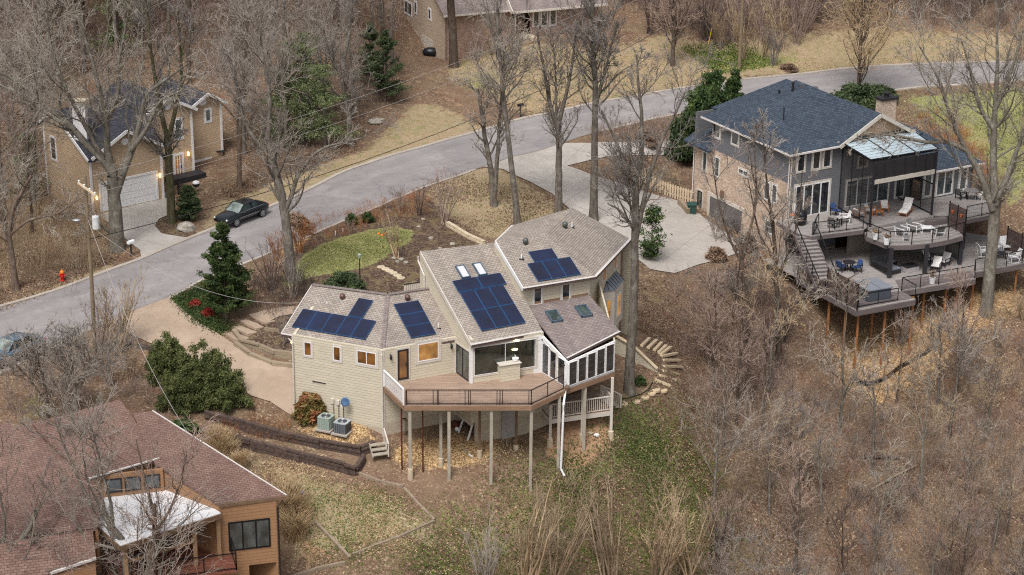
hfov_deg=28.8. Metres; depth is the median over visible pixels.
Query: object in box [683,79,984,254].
house
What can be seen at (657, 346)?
timber step
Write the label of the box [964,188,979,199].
patio table
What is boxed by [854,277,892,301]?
hot tub
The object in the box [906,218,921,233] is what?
lounge chair
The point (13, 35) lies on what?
bare tree
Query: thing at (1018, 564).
young tree
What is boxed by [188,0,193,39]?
bare tree
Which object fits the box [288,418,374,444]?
wood chips
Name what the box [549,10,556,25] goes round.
window
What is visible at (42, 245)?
undergrowth
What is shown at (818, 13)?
bare tree
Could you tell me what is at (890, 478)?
fallen log
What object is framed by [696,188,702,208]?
door
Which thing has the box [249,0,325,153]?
bare tree
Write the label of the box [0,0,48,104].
bare tree
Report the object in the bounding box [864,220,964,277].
deck
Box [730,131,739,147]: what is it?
window
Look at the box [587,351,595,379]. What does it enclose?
window
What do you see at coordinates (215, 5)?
bare tree
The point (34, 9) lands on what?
bare tree
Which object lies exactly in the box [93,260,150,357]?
bare bush
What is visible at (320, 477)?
dry grass
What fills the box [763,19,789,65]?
bare bush
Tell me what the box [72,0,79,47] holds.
bare tree
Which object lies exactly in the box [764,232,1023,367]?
deck
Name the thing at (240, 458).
straw grass
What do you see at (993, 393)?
young tree
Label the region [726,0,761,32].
bare bush
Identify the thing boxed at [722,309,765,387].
young tree
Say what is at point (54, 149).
window
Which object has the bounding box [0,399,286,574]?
house
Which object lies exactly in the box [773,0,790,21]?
bare bush
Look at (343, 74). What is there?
bare tree
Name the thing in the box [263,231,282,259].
bare bush
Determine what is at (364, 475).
edging
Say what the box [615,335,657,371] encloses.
garden wall
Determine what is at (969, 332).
bare bush
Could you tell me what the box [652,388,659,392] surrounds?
stepping stone
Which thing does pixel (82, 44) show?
bare tree
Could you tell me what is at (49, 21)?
bare tree
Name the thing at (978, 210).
deck
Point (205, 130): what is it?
house
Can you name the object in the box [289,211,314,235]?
brown shrub
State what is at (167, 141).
bare tree
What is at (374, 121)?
rock
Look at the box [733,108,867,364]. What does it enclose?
bare tree
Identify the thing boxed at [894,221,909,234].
lounge chair
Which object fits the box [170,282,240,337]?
ground cover
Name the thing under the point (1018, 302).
bare bush
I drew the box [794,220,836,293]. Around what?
staircase
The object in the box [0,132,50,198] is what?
bare tree
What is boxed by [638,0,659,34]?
bare bush
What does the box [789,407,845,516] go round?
young tree
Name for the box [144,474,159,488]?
window
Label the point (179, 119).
window
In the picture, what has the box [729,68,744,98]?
arborvitae
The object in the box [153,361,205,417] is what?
juniper bush
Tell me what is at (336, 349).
window
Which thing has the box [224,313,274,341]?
entrance steps
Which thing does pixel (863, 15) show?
bare tree
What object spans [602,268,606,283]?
window
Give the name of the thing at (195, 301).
red shrub
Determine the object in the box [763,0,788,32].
bare bush
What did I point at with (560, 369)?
window
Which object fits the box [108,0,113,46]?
bare tree
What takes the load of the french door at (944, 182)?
in the house at (818, 128)
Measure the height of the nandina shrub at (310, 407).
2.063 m
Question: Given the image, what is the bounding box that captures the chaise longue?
[898,197,913,216]
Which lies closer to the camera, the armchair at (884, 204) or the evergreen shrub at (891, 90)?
the armchair at (884, 204)
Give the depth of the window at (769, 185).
157.55 m
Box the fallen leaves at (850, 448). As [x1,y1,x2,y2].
[673,281,1023,574]
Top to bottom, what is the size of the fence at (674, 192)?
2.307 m
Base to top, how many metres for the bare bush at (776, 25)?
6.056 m
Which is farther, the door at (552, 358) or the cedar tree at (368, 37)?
the cedar tree at (368, 37)
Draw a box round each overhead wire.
[78,2,604,179]
[88,221,186,430]
[90,0,712,238]
[91,226,269,302]
[97,11,612,192]
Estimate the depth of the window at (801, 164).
154.58 m
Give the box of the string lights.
[474,339,564,365]
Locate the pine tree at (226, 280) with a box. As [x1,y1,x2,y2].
[196,221,258,320]
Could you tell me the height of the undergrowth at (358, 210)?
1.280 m
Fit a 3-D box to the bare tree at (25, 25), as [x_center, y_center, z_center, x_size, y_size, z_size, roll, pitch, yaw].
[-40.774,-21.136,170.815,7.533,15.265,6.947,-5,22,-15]
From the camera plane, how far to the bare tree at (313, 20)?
187.76 m
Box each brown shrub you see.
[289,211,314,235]
[631,129,660,146]
[705,245,728,262]
[732,235,758,252]
[779,63,798,73]
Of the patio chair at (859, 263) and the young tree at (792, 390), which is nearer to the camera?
the young tree at (792, 390)
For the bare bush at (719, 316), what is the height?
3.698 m
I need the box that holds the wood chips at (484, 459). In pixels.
[385,426,541,476]
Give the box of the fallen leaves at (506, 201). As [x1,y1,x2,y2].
[404,169,564,236]
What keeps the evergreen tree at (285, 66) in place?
on the ground at (422, 114)
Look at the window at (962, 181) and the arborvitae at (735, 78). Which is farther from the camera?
the arborvitae at (735, 78)
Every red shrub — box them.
[187,299,200,307]
[201,307,215,316]
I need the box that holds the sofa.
[892,259,900,274]
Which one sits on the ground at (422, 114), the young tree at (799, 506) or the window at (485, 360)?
the young tree at (799, 506)
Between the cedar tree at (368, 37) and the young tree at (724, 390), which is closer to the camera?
the young tree at (724, 390)
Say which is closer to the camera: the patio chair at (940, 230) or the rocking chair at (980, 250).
the patio chair at (940, 230)
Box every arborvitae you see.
[724,79,734,99]
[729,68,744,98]
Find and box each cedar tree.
[349,22,383,81]
[357,29,413,102]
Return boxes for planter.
[872,228,881,239]
[882,233,890,244]
[928,269,935,283]
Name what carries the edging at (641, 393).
on the ground at (422, 114)
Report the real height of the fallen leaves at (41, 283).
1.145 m
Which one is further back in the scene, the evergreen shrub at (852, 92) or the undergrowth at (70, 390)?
the evergreen shrub at (852, 92)
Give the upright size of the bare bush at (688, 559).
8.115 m
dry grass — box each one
[246,455,479,573]
[424,416,747,574]
[437,29,1022,114]
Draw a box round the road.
[0,62,1023,369]
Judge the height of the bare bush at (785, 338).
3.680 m
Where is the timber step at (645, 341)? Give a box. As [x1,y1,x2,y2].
[640,337,650,346]
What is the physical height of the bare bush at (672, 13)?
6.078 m
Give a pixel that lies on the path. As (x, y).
(266, 316)
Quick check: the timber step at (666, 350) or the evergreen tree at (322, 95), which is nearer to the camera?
the timber step at (666, 350)
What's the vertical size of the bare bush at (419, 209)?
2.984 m
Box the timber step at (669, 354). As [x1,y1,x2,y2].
[660,352,678,357]
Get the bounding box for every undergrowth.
[0,0,405,122]
[0,96,65,285]
[0,341,171,422]
[38,195,121,271]
[198,409,300,443]
[229,42,412,150]
[244,265,326,314]
[275,188,435,249]
[469,440,730,574]
[585,158,691,194]
[586,110,680,140]
[619,0,1023,51]
[663,251,818,391]
[698,336,1023,574]
[833,289,1023,400]
[913,106,1004,183]
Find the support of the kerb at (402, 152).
on the ground at (422, 114)
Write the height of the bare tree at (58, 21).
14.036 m
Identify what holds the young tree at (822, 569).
on the ground at (422, 114)
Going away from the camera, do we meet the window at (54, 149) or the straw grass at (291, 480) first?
the straw grass at (291, 480)
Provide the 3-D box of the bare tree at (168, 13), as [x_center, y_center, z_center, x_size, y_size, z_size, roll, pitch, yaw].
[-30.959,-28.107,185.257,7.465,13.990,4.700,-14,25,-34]
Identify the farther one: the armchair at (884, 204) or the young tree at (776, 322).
the armchair at (884, 204)
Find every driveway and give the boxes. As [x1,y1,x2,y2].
[100,192,185,255]
[111,297,293,413]
[484,140,738,272]
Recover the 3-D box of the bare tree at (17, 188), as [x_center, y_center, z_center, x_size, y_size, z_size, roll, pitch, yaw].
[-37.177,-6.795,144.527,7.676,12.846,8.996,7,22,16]
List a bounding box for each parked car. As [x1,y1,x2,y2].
[0,331,45,367]
[213,197,268,226]
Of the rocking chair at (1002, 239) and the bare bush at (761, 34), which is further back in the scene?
the bare bush at (761, 34)
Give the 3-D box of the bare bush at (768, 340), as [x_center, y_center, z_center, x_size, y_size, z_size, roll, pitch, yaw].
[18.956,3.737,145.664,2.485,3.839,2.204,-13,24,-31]
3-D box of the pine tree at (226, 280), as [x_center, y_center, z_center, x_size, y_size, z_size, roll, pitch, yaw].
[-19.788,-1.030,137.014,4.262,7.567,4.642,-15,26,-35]
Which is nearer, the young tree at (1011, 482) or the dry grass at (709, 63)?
the young tree at (1011, 482)
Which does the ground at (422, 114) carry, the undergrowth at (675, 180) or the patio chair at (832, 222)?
the undergrowth at (675, 180)
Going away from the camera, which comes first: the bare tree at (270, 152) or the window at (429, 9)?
the bare tree at (270, 152)
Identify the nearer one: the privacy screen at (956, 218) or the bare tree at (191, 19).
the privacy screen at (956, 218)
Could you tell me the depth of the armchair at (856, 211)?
155.66 m
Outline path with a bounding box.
[254,306,296,320]
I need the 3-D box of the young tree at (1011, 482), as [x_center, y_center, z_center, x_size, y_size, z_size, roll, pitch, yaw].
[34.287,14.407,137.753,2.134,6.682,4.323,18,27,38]
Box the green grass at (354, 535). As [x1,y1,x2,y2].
[281,458,541,574]
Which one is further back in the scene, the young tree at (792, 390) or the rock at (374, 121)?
the rock at (374, 121)
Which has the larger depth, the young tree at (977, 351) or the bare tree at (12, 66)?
the bare tree at (12, 66)
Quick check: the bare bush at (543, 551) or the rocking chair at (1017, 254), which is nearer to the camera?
the bare bush at (543, 551)
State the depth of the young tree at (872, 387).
138.27 m
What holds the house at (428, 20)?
on the ground at (422, 114)
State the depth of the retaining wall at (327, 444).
126.48 m
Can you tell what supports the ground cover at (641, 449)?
on the ground at (422, 114)
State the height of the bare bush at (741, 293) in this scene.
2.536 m
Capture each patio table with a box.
[843,260,855,270]
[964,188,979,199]
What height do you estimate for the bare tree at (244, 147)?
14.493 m
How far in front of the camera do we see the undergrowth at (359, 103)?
177.37 m
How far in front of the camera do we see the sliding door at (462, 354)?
126.63 m
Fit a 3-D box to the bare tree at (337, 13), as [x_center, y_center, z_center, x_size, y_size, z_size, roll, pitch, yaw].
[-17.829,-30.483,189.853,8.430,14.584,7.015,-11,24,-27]
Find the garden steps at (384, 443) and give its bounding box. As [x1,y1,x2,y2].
[369,428,388,458]
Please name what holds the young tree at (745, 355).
on the ground at (422, 114)
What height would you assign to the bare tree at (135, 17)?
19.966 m
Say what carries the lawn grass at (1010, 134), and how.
on the ground at (422, 114)
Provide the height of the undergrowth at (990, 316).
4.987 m
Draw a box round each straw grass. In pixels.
[201,422,235,450]
[202,423,227,444]
[213,435,243,458]
[225,447,251,467]
[271,474,307,505]
[276,480,315,522]
[279,493,316,528]
[279,502,323,544]
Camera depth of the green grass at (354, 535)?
121.17 m
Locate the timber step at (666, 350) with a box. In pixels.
[659,346,671,354]
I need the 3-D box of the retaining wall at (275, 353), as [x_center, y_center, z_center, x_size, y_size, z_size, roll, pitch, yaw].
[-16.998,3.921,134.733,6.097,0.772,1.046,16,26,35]
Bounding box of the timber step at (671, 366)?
[663,365,683,367]
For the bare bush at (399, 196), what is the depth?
156.13 m
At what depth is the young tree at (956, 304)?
145.01 m
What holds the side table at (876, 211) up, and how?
on the porch at (911, 167)
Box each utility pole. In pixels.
[72,175,99,351]
[737,0,743,69]
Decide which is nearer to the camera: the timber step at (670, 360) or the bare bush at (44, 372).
the bare bush at (44, 372)
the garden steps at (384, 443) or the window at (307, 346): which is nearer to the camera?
the garden steps at (384, 443)
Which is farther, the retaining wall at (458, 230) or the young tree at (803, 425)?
the retaining wall at (458, 230)
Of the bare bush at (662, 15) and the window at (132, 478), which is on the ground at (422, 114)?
the bare bush at (662, 15)
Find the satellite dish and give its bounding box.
[341,397,349,406]
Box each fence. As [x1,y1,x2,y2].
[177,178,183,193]
[404,281,419,290]
[644,175,693,201]
[853,346,931,385]
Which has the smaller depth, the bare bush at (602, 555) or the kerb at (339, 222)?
the bare bush at (602, 555)
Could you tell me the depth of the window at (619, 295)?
136.25 m
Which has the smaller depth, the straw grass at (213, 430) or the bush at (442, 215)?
the straw grass at (213, 430)
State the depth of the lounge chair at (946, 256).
154.38 m
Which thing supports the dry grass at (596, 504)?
on the ground at (422, 114)
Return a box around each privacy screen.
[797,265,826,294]
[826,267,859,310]
[947,201,967,235]
[1005,226,1023,257]
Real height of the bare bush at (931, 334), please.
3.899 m
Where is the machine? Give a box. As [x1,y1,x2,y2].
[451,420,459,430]
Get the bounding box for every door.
[101,173,156,211]
[173,152,184,174]
[396,346,409,380]
[456,342,468,381]
[549,348,556,380]
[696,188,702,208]
[709,196,741,230]
[792,178,831,217]
[844,175,889,207]
[934,170,954,196]
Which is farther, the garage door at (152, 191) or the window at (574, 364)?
the garage door at (152, 191)
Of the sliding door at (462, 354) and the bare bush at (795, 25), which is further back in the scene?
the bare bush at (795, 25)
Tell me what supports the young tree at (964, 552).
on the ground at (422, 114)
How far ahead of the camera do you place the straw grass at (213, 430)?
125.89 m
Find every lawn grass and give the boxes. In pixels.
[290,227,414,284]
[898,78,1023,223]
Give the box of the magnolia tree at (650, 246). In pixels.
[639,204,672,259]
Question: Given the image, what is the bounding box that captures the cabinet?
[497,360,521,381]
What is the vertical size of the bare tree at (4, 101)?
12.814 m
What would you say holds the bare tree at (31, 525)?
on the ground at (422, 114)
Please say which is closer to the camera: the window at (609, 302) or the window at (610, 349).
the window at (610, 349)
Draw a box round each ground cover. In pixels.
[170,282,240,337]
[528,392,698,565]
[679,40,781,74]
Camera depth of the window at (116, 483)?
112.02 m
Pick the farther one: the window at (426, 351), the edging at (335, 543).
the window at (426, 351)
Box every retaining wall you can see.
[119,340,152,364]
[204,410,374,456]
[226,432,365,476]
[232,328,291,359]
[233,341,291,367]
[446,221,484,243]
[677,199,689,213]
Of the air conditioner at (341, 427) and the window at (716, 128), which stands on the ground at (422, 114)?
the air conditioner at (341, 427)
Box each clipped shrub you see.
[170,418,201,432]
[345,213,358,223]
[361,211,375,222]
[635,375,646,385]
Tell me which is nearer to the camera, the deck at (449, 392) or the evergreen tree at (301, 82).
the deck at (449, 392)
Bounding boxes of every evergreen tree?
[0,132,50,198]
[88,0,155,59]
[253,40,302,110]
[253,69,303,149]
[272,42,343,144]
[281,31,337,111]
[287,63,362,149]
[662,110,695,162]
[676,65,736,117]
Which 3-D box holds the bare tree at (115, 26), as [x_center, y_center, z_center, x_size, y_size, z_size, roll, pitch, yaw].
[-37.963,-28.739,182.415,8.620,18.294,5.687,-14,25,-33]
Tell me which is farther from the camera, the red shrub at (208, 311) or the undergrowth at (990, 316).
the undergrowth at (990, 316)
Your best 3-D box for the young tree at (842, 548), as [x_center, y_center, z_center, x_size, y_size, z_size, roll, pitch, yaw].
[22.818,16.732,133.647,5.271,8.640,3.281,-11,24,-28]
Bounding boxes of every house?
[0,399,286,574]
[37,76,227,215]
[281,208,630,476]
[404,0,608,59]
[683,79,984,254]
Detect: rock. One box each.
[176,221,195,231]
[368,118,381,124]
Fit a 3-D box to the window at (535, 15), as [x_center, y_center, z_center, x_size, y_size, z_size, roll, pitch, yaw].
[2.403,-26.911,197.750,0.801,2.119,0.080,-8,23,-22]
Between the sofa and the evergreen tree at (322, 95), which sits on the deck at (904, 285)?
the sofa
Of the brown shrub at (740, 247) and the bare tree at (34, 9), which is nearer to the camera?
the brown shrub at (740, 247)
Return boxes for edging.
[264,327,282,332]
[292,561,344,574]
[315,522,350,558]
[352,520,434,554]
[358,472,402,487]
[403,487,434,519]
[622,380,652,398]
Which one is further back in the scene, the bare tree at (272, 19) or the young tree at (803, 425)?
the bare tree at (272, 19)
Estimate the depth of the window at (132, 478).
112.27 m
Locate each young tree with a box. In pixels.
[654,542,741,574]
[676,264,732,390]
[677,337,754,447]
[698,213,760,325]
[707,299,781,425]
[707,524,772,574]
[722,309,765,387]
[724,243,813,393]
[730,312,789,429]
[730,525,802,574]
[737,385,810,516]
[737,525,820,574]
[746,398,807,479]
[754,386,838,506]
[765,439,817,573]
[773,365,803,465]
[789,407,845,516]
[798,266,899,430]
[800,553,844,574]
[817,479,895,574]
[839,338,919,475]
[846,505,911,574]
[857,434,913,542]
[870,544,904,574]
[878,309,938,403]
[882,329,969,489]
[893,304,1012,437]
[895,496,985,574]
[900,471,971,574]
[906,296,987,404]
[927,404,1005,491]
[930,497,994,574]
[933,262,975,394]
[941,449,1004,561]
[970,336,1018,442]
[974,433,1023,553]
[993,450,1023,534]
[997,505,1023,574]
[1001,532,1023,574]
[1008,559,1022,574]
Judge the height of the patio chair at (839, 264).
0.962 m
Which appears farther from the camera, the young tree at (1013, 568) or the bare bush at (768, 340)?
the bare bush at (768, 340)
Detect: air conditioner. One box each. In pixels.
[314,412,334,433]
[331,417,352,437]
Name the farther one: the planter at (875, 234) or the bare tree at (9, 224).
the planter at (875, 234)
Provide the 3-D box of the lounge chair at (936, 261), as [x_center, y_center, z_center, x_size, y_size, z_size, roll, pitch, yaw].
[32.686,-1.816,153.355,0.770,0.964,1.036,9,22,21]
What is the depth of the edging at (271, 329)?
135.99 m
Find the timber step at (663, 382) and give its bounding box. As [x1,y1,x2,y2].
[655,378,670,386]
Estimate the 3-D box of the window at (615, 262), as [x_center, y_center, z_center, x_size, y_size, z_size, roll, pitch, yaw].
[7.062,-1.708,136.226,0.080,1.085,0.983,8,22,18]
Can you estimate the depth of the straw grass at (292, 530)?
118.66 m
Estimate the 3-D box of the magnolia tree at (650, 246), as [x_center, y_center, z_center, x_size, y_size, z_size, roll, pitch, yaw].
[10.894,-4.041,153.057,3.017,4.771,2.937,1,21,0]
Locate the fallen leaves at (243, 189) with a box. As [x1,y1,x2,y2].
[216,139,363,207]
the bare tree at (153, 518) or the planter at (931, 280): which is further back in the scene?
the planter at (931, 280)
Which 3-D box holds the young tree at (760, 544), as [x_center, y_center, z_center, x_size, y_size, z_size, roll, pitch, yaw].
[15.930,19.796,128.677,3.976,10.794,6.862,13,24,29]
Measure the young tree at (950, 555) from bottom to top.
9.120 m
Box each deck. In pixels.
[383,370,614,491]
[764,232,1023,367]
[776,211,866,239]
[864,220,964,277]
[918,192,988,249]
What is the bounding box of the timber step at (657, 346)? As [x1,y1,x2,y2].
[653,341,662,351]
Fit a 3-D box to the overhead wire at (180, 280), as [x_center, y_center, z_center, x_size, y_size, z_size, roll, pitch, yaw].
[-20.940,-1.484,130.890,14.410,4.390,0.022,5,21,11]
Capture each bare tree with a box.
[0,0,17,76]
[0,0,34,134]
[0,0,44,85]
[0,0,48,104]
[0,0,81,106]
[0,0,103,214]
[0,0,134,164]
[0,0,233,252]
[0,2,47,146]
[0,50,18,108]
[0,66,77,201]
[0,68,37,190]
[0,91,24,224]
[0,96,59,232]
[0,145,68,233]
[0,152,91,290]
[0,311,89,418]
[0,347,236,574]
[0,411,145,574]
[1,0,80,188]
[21,0,85,74]
[22,0,50,89]
[39,313,153,408]
[47,0,72,63]
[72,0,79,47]
[78,0,86,72]
[81,0,85,31]
[87,409,220,574]
[103,0,217,223]
[107,0,120,65]
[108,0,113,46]
[114,0,172,71]
[132,0,138,36]
[138,1,141,49]
[156,0,174,55]
[160,0,208,82]
[172,0,210,65]
[185,0,311,187]
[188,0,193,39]
[190,0,401,281]
[203,0,283,154]
[205,0,253,82]
[210,20,258,134]
[247,0,296,96]
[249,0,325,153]
[260,9,304,138]
[282,0,351,120]
[286,0,335,85]
[286,0,380,146]
[294,0,354,134]
[308,0,363,74]
[312,0,317,48]
[322,3,374,116]
[331,0,339,38]
[356,0,407,70]
[370,1,375,47]
[373,0,383,34]
[377,0,380,22]
[389,0,401,67]
[437,0,458,67]
[445,16,537,207]
[452,0,550,224]
[518,0,606,212]
[549,0,645,220]
[587,31,736,396]
[644,0,702,66]
[672,360,810,517]
[685,112,789,348]
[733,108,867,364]
[817,0,821,23]
[818,0,907,84]
[849,0,1023,318]
[886,0,892,21]
[931,0,935,24]
[966,0,971,20]
[999,0,1003,21]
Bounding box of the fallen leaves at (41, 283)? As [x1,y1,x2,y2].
[0,252,125,309]
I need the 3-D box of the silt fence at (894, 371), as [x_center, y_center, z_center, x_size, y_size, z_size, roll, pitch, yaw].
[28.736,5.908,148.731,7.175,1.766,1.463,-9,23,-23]
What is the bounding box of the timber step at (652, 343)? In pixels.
[647,339,657,348]
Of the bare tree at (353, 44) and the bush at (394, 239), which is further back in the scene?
the bare tree at (353, 44)
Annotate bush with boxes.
[28,348,61,394]
[55,360,77,392]
[64,308,101,367]
[78,283,122,353]
[80,324,123,385]
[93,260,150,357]
[122,336,140,380]
[143,343,155,369]
[145,328,191,387]
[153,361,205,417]
[171,337,245,411]
[205,370,254,412]
[244,231,288,290]
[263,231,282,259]
[269,301,294,345]
[277,247,309,299]
[292,216,307,252]
[344,217,355,234]
[381,199,403,258]
[387,184,409,212]
[411,176,427,215]
[420,163,466,224]
[456,500,509,574]
[460,15,491,59]
[477,16,501,54]
[501,478,568,574]
[507,15,527,43]
[530,490,595,574]
[578,451,635,574]
[636,481,696,574]
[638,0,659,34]
[648,479,719,574]
[649,1,670,26]
[657,0,689,35]
[690,0,714,28]
[692,0,731,41]
[699,323,724,362]
[699,465,745,563]
[702,0,720,20]
[702,299,737,342]
[705,0,729,48]
[708,208,727,239]
[721,0,749,42]
[726,0,757,60]
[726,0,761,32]
[733,309,756,355]
[734,283,750,306]
[749,296,773,329]
[750,0,781,44]
[755,0,773,20]
[758,21,773,58]
[759,307,782,363]
[761,1,793,48]
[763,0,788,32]
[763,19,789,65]
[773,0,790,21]
[778,0,821,45]
[781,303,800,342]
[790,0,816,33]
[890,296,923,345]
[924,301,956,350]
[948,322,989,376]
[952,303,984,351]
[980,344,998,380]
[991,315,1011,357]
[1011,286,1023,321]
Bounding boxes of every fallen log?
[864,455,899,458]
[871,465,914,488]
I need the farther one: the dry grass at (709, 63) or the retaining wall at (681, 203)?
the dry grass at (709, 63)
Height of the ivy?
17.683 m
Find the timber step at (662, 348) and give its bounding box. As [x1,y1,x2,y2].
[657,344,667,353]
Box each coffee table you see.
[900,262,919,272]
[920,225,932,232]
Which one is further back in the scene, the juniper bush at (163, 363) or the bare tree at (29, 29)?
the bare tree at (29, 29)
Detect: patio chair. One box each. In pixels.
[827,217,839,229]
[830,202,842,215]
[835,260,847,272]
[839,210,851,223]
[850,259,862,273]
[955,187,966,199]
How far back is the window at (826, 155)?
155.72 m
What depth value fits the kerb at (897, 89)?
186.70 m
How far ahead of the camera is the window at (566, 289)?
130.30 m
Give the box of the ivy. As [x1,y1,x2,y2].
[367,350,791,574]
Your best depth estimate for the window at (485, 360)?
126.35 m
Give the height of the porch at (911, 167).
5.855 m
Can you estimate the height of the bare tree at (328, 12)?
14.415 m
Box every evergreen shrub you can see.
[175,184,203,220]
[322,269,368,289]
[830,80,897,109]
[859,83,900,108]
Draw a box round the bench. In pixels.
[924,216,947,225]
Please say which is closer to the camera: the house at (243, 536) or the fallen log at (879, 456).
the house at (243, 536)
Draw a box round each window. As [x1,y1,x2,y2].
[49,135,57,161]
[106,478,121,492]
[124,476,140,490]
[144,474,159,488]
[174,117,183,139]
[203,107,211,123]
[228,518,270,551]
[302,339,313,357]
[331,344,342,362]
[354,347,378,368]
[404,0,411,16]
[414,0,416,14]
[415,338,440,364]
[428,7,430,20]
[473,336,537,377]
[532,12,539,26]
[532,288,543,304]
[540,11,547,26]
[542,343,548,375]
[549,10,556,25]
[557,356,564,385]
[560,283,571,299]
[569,360,577,385]
[578,356,586,382]
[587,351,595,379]
[596,347,605,375]
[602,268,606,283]
[605,343,614,372]
[607,299,611,319]
[613,256,617,271]
[617,292,620,316]
[702,150,707,172]
[712,123,720,140]
[714,155,720,178]
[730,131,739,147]
[738,166,748,178]
[763,179,770,200]
[764,218,771,235]
[771,182,777,203]
[796,154,806,173]
[811,151,821,170]
[821,150,832,169]
[857,155,867,168]
[893,175,905,198]
[921,174,933,198]
[957,167,968,191]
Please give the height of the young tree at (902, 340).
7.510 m
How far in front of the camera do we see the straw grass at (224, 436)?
125.27 m
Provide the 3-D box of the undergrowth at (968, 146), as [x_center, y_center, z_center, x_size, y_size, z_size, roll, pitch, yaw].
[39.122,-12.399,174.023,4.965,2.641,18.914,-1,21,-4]
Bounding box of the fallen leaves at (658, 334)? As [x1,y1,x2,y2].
[637,277,709,432]
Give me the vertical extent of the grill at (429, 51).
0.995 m
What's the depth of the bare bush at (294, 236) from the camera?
147.71 m
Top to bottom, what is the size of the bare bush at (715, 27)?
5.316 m
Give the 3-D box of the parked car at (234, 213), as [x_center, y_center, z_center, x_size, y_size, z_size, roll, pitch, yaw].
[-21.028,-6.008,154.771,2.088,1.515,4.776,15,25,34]
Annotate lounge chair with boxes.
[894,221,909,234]
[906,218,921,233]
[922,250,936,262]
[930,256,942,270]
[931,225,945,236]
[941,251,951,267]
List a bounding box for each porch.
[541,377,621,447]
[838,131,939,229]
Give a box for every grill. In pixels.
[192,180,199,190]
[422,47,435,56]
[789,209,806,225]
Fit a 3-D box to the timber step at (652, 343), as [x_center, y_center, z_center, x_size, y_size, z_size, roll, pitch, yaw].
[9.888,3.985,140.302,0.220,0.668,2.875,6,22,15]
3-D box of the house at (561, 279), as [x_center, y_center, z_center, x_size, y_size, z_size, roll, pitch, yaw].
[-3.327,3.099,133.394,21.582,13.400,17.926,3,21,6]
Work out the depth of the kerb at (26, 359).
132.61 m
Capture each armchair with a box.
[853,208,865,217]
[864,203,876,216]
[879,200,888,212]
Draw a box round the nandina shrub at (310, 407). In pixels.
[290,392,327,424]
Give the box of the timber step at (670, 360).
[663,359,681,361]
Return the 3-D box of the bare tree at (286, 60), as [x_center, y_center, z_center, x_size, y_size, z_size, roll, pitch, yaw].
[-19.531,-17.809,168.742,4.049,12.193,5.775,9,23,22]
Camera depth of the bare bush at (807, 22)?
197.97 m
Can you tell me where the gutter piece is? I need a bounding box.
[467,426,472,440]
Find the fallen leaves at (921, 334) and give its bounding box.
[823,283,1023,409]
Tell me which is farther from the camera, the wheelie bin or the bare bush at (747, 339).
the wheelie bin
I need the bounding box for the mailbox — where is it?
[127,239,134,256]
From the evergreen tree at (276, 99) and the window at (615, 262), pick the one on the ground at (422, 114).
the evergreen tree at (276, 99)
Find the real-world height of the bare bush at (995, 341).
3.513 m
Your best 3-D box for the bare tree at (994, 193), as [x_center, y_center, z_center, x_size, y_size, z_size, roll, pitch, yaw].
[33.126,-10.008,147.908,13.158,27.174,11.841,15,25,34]
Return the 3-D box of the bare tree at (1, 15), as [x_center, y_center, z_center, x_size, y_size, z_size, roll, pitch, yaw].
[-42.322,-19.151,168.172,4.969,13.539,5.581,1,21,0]
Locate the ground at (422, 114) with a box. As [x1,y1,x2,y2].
[0,0,1023,574]
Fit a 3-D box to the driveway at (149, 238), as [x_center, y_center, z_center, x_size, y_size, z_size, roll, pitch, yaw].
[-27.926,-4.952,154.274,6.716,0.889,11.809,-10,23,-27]
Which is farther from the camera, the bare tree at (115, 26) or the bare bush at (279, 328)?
the bare tree at (115, 26)
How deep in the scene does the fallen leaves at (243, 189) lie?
162.47 m
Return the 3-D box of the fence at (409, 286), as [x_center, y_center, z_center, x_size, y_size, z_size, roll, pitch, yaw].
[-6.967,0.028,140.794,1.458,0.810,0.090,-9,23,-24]
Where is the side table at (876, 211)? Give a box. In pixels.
[874,210,883,216]
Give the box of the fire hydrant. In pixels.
[59,269,64,281]
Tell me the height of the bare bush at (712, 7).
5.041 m
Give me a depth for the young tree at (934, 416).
137.58 m
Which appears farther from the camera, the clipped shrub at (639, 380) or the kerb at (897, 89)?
the kerb at (897, 89)
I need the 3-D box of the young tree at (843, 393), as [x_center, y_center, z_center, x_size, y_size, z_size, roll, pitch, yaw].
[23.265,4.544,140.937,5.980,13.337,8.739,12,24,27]
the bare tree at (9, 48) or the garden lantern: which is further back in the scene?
the bare tree at (9, 48)
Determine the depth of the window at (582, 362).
126.01 m
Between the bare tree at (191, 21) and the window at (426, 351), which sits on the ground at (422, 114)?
the bare tree at (191, 21)
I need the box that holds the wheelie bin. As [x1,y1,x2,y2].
[687,202,696,214]
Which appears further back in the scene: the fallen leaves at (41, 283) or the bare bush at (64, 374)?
the fallen leaves at (41, 283)
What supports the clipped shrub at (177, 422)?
on the ground at (422, 114)
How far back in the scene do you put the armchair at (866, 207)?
156.50 m
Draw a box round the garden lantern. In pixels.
[358,253,360,278]
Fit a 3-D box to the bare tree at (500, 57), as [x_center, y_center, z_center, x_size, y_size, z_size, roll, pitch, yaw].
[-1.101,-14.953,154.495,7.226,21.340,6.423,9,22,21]
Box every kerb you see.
[0,60,1023,305]
[0,334,81,375]
[169,169,475,298]
[601,79,1023,131]
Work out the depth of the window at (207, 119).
166.41 m
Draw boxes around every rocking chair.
[976,243,985,256]
[999,236,1010,251]
[1007,247,1021,262]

